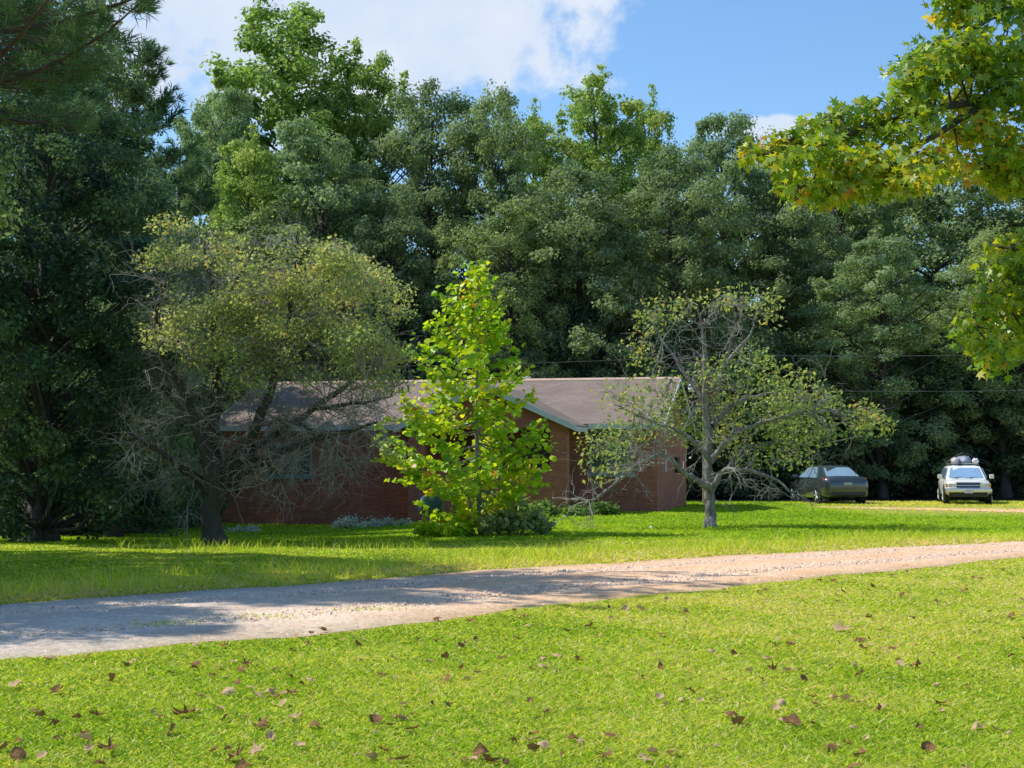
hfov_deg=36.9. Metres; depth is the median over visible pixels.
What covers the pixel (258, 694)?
fallen leaf
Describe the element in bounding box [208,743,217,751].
fallen leaf
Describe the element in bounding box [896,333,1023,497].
understory tree
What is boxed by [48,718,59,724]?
fallen leaf
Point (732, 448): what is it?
distant wood
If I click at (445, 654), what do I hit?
fallen leaf
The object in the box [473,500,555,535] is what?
leafy shrub
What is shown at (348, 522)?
silver shrub
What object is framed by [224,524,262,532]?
silver shrub
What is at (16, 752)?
fallen leaf
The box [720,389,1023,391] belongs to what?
power line
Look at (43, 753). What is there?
fallen leaf
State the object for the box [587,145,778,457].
broadleaf tree
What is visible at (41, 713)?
fallen leaf
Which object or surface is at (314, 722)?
fallen leaf
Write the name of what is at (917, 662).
fallen leaf
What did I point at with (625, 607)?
fallen leaf
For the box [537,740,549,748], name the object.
fallen leaf
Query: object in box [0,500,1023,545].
lawn grass
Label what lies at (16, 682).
fallen leaf
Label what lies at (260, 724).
fallen leaf
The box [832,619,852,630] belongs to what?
fallen leaf
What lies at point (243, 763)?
fallen leaf
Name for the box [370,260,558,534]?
young tree
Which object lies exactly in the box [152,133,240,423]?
pine tree
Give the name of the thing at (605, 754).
fallen leaf
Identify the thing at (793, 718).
fallen leaf
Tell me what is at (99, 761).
fallen leaf
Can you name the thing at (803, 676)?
fallen leaf
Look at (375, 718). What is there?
fallen leaf
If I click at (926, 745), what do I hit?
fallen leaf
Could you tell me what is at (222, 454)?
understory tree
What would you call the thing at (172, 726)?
fallen leaf
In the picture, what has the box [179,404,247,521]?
understory tree
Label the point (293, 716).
fallen leaf
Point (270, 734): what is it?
fallen leaf
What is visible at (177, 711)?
fallen leaf
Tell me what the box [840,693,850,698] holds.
fallen leaf
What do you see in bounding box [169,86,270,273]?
broadleaf tree
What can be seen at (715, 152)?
broadleaf tree
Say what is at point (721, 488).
understory tree
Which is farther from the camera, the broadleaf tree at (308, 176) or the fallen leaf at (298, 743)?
the broadleaf tree at (308, 176)
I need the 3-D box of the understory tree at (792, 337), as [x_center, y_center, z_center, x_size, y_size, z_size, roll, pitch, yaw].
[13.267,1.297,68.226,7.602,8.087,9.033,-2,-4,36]
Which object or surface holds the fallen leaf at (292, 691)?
on the ground at (854, 510)
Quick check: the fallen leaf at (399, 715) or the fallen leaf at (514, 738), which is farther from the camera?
the fallen leaf at (399, 715)
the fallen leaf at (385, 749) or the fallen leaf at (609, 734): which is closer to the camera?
the fallen leaf at (385, 749)
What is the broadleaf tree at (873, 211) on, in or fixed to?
on the ground at (854, 510)
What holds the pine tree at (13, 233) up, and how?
on the ground at (854, 510)
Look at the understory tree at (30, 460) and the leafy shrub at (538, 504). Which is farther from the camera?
the understory tree at (30, 460)
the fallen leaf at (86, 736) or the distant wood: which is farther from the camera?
the distant wood
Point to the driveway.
(62, 644)
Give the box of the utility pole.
[688,345,706,503]
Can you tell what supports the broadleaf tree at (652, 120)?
on the ground at (854, 510)
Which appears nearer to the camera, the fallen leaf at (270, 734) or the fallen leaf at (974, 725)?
the fallen leaf at (270, 734)
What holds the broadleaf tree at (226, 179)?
on the ground at (854, 510)
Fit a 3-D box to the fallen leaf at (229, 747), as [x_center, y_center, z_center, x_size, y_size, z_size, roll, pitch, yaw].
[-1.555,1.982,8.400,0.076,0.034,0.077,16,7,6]
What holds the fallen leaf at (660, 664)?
on the ground at (854, 510)
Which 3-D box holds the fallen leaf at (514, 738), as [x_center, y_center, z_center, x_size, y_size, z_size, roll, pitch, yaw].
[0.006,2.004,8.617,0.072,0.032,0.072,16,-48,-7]
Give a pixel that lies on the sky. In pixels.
(781, 61)
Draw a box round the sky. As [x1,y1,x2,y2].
[0,0,1023,458]
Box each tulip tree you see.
[189,0,392,266]
[301,36,461,308]
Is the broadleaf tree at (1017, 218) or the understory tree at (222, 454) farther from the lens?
the broadleaf tree at (1017, 218)
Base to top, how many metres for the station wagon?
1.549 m
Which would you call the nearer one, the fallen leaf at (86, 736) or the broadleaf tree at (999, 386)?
the fallen leaf at (86, 736)
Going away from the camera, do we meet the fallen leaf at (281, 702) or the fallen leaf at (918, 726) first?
the fallen leaf at (918, 726)
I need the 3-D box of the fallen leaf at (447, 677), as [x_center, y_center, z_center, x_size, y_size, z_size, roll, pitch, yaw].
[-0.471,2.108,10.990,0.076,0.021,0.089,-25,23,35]
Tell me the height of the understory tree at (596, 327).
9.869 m
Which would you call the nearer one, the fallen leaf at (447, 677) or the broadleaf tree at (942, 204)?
the fallen leaf at (447, 677)
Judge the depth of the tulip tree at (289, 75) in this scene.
75.69 m
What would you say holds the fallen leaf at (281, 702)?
on the ground at (854, 510)
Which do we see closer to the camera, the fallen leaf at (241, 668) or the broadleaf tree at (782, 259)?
the fallen leaf at (241, 668)
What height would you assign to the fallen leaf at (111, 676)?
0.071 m
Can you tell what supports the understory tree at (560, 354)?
on the ground at (854, 510)
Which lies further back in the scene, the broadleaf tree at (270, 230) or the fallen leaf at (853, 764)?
the broadleaf tree at (270, 230)
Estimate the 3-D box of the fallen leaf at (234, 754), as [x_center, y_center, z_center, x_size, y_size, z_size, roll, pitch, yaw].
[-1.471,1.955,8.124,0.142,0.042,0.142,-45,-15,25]
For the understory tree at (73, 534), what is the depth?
40.78 m
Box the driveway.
[0,541,1023,658]
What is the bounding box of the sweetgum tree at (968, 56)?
[734,0,1023,383]
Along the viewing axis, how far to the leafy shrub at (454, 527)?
32.98 m
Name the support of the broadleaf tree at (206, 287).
on the ground at (854, 510)
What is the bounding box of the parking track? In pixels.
[816,506,1023,511]
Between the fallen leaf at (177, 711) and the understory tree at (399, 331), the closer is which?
the fallen leaf at (177, 711)
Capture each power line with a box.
[186,356,695,366]
[707,354,957,355]
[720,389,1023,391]
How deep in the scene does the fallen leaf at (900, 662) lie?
11.86 m
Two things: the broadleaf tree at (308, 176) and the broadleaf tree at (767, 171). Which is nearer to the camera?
the broadleaf tree at (308, 176)
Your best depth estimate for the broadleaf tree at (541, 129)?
75.76 m
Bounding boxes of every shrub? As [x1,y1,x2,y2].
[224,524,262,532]
[328,512,384,528]
[368,515,413,526]
[408,517,477,537]
[456,488,556,520]
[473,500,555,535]
[530,497,564,516]
[558,502,599,516]
[587,499,620,515]
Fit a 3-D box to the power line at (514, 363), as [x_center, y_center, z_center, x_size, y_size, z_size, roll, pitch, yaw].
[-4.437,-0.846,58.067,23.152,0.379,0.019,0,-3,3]
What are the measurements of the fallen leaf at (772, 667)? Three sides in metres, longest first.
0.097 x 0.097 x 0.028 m
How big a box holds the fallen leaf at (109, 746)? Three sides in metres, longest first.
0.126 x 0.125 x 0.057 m
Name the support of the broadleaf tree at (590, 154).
on the ground at (854, 510)
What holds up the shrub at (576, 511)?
on the ground at (854, 510)
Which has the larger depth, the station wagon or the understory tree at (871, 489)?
the understory tree at (871, 489)
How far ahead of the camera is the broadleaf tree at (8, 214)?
27.58 m
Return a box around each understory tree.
[0,438,143,535]
[2,390,102,532]
[75,440,204,533]
[134,411,229,527]
[141,433,238,527]
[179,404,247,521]
[190,304,317,435]
[302,294,410,380]
[380,288,481,379]
[501,270,603,377]
[548,275,699,433]
[684,306,845,498]
[730,324,902,496]
[810,351,938,497]
[837,336,1002,497]
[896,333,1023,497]
[957,364,1023,496]
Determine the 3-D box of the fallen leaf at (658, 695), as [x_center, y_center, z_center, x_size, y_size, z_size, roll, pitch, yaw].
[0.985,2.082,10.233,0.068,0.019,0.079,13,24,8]
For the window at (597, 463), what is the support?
in the brick house
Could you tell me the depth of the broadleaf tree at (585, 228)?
64.15 m
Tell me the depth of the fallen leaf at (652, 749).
8.30 m
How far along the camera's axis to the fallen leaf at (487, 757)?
8.03 m
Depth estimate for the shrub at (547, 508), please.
43.74 m
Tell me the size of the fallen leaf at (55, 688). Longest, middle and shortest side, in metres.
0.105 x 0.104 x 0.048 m
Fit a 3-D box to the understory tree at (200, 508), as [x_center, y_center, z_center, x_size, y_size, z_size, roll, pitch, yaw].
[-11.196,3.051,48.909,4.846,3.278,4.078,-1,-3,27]
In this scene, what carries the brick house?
on the ground at (854, 510)
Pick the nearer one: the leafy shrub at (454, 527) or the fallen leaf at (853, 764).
the fallen leaf at (853, 764)
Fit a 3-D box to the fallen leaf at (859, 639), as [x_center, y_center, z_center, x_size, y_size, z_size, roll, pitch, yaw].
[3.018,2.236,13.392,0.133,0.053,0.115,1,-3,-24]
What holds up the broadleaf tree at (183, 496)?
on the ground at (854, 510)
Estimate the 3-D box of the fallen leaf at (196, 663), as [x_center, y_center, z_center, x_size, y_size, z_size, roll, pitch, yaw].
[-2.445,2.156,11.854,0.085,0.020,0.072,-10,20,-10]
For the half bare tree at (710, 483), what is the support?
on the ground at (854, 510)
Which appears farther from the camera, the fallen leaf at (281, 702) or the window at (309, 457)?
the window at (309, 457)
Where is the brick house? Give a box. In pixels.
[219,376,695,524]
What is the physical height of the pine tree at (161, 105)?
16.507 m
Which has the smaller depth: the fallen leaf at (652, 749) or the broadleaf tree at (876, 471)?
the fallen leaf at (652, 749)
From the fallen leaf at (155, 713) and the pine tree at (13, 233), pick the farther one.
the pine tree at (13, 233)
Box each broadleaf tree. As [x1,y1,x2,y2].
[0,0,212,430]
[0,49,192,542]
[0,137,24,237]
[9,157,224,537]
[129,222,247,436]
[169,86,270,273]
[189,123,332,406]
[202,192,373,398]
[243,111,419,380]
[326,182,465,380]
[341,76,531,366]
[404,79,573,374]
[429,199,593,378]
[492,158,649,377]
[500,97,575,337]
[538,63,684,375]
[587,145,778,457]
[601,83,712,444]
[635,108,812,494]
[691,172,879,494]
[717,125,868,304]
[750,144,955,443]
[787,234,983,497]
[803,147,960,383]
[824,167,1023,473]
[909,220,1023,497]
[947,139,1023,443]
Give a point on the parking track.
(989, 510)
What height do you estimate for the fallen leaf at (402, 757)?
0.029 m
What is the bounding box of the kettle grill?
[418,494,444,535]
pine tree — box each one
[0,0,147,461]
[0,0,164,141]
[77,32,243,407]
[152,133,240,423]
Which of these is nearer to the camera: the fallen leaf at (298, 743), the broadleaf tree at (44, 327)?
the fallen leaf at (298, 743)
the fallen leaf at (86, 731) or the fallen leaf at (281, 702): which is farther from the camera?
the fallen leaf at (281, 702)
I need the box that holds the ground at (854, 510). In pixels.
[0,478,1023,767]
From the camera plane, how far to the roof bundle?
58.58 m
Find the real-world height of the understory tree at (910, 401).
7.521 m
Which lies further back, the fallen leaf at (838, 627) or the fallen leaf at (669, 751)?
the fallen leaf at (838, 627)
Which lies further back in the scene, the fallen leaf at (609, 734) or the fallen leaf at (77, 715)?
the fallen leaf at (77, 715)
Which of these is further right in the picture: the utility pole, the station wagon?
the station wagon
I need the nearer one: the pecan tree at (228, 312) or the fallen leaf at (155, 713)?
the fallen leaf at (155, 713)
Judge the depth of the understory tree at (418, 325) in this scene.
63.98 m
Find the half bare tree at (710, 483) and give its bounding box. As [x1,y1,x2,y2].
[550,279,898,529]
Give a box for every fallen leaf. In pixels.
[0,741,7,748]
[8,679,20,685]
[10,746,26,760]
[35,710,45,715]
[36,750,46,759]
[44,655,57,658]
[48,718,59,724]
[50,684,63,692]
[72,712,81,717]
[80,729,88,733]
[80,734,91,739]
[82,741,95,749]
[88,708,103,715]
[93,759,108,764]
[96,735,117,749]
[108,673,114,680]
[151,708,163,718]
[165,722,175,733]
[171,704,194,714]
[190,661,200,665]
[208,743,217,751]
[222,687,233,695]
[223,742,232,750]
[225,743,243,760]
[234,757,247,767]
[237,666,246,671]
[241,658,252,664]
[248,740,264,756]
[251,691,264,697]
[253,716,269,728]
[266,730,274,738]
[278,698,286,706]
[287,688,297,692]
[288,709,302,717]
[294,740,305,745]
[308,720,320,725]
[365,751,377,759]
[369,714,382,723]
[377,744,389,751]
[393,754,409,759]
[394,713,410,720]
[441,651,448,657]
[443,673,450,681]
[470,742,488,758]
[483,753,501,762]
[502,758,509,764]
[508,737,517,743]
[527,743,539,749]
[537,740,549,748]
[567,733,578,739]
[596,749,611,757]
[603,731,616,735]
[619,603,629,610]
[644,746,657,752]
[655,692,664,699]
[657,662,662,668]
[665,746,676,753]
[722,710,738,717]
[731,716,744,725]
[767,662,777,669]
[771,704,780,709]
[776,698,785,705]
[782,712,800,725]
[800,674,808,681]
[820,743,836,752]
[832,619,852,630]
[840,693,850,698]
[845,761,861,767]
[851,748,866,756]
[852,637,863,642]
[895,660,904,665]
[909,658,920,667]
[916,722,924,729]
[921,741,936,751]
[971,718,977,730]
[1007,611,1014,618]
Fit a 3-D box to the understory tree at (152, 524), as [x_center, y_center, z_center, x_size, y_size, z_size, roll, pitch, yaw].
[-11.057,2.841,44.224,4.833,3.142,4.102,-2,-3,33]
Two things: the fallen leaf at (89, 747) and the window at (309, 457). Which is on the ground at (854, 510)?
the fallen leaf at (89, 747)
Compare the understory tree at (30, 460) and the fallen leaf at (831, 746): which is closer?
the fallen leaf at (831, 746)
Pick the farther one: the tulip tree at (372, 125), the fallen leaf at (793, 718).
the tulip tree at (372, 125)
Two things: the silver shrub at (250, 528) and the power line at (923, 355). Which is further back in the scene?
the power line at (923, 355)
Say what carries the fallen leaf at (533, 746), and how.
on the ground at (854, 510)
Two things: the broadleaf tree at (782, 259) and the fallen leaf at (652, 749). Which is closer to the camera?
the fallen leaf at (652, 749)
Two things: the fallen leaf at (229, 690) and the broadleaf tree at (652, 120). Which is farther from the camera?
the broadleaf tree at (652, 120)
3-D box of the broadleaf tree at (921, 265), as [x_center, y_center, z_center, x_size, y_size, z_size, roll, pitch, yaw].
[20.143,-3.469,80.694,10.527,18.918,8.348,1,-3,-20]
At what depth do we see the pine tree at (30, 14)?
21.34 m
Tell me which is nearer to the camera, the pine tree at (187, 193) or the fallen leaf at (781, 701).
the fallen leaf at (781, 701)
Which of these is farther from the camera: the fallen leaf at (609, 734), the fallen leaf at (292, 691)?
the fallen leaf at (292, 691)
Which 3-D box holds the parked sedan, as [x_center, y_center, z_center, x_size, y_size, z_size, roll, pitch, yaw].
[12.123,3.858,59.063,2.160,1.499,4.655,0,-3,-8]
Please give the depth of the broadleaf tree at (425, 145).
71.54 m
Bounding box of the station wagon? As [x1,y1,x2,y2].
[937,463,993,504]
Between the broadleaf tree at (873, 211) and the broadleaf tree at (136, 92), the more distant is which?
the broadleaf tree at (873, 211)
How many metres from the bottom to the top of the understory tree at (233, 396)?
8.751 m
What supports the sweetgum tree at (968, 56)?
on the ground at (854, 510)
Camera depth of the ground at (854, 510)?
11.11 m
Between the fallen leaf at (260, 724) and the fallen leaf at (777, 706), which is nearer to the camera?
the fallen leaf at (260, 724)
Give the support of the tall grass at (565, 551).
on the ground at (854, 510)
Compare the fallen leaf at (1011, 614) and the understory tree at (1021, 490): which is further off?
the understory tree at (1021, 490)
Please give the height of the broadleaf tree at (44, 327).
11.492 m
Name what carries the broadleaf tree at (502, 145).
on the ground at (854, 510)
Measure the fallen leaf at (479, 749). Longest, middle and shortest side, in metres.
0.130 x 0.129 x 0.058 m
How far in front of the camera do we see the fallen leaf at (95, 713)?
9.43 m
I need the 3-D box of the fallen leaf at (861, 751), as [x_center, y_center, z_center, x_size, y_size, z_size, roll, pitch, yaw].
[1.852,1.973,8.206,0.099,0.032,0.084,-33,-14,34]
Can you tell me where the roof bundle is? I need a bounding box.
[946,453,973,464]
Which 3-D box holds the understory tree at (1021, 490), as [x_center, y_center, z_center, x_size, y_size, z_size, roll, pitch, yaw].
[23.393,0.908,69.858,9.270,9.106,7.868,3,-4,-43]
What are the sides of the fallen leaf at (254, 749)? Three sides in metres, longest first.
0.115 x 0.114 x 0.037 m
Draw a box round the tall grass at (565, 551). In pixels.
[0,526,990,599]
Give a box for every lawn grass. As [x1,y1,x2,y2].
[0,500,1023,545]
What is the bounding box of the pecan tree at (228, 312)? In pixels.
[73,193,463,545]
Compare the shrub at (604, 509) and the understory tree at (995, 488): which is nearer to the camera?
the shrub at (604, 509)
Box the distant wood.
[403,260,1022,489]
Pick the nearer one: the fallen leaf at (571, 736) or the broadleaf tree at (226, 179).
the fallen leaf at (571, 736)
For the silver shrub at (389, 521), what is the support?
on the ground at (854, 510)
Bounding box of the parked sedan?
[789,465,867,503]
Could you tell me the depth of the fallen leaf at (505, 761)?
8.01 m
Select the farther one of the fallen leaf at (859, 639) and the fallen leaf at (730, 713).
the fallen leaf at (859, 639)
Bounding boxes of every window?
[264,443,313,478]
[524,444,549,466]
[588,430,634,476]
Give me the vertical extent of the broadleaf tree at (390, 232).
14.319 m
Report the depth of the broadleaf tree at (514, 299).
63.78 m
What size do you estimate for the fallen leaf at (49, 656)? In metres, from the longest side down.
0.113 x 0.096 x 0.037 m
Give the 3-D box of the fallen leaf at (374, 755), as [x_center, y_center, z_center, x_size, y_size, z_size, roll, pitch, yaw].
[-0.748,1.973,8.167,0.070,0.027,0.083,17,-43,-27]
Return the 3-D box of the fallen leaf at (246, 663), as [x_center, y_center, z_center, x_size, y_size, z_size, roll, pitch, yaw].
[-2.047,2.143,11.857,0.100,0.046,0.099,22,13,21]
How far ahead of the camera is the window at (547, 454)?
49.14 m

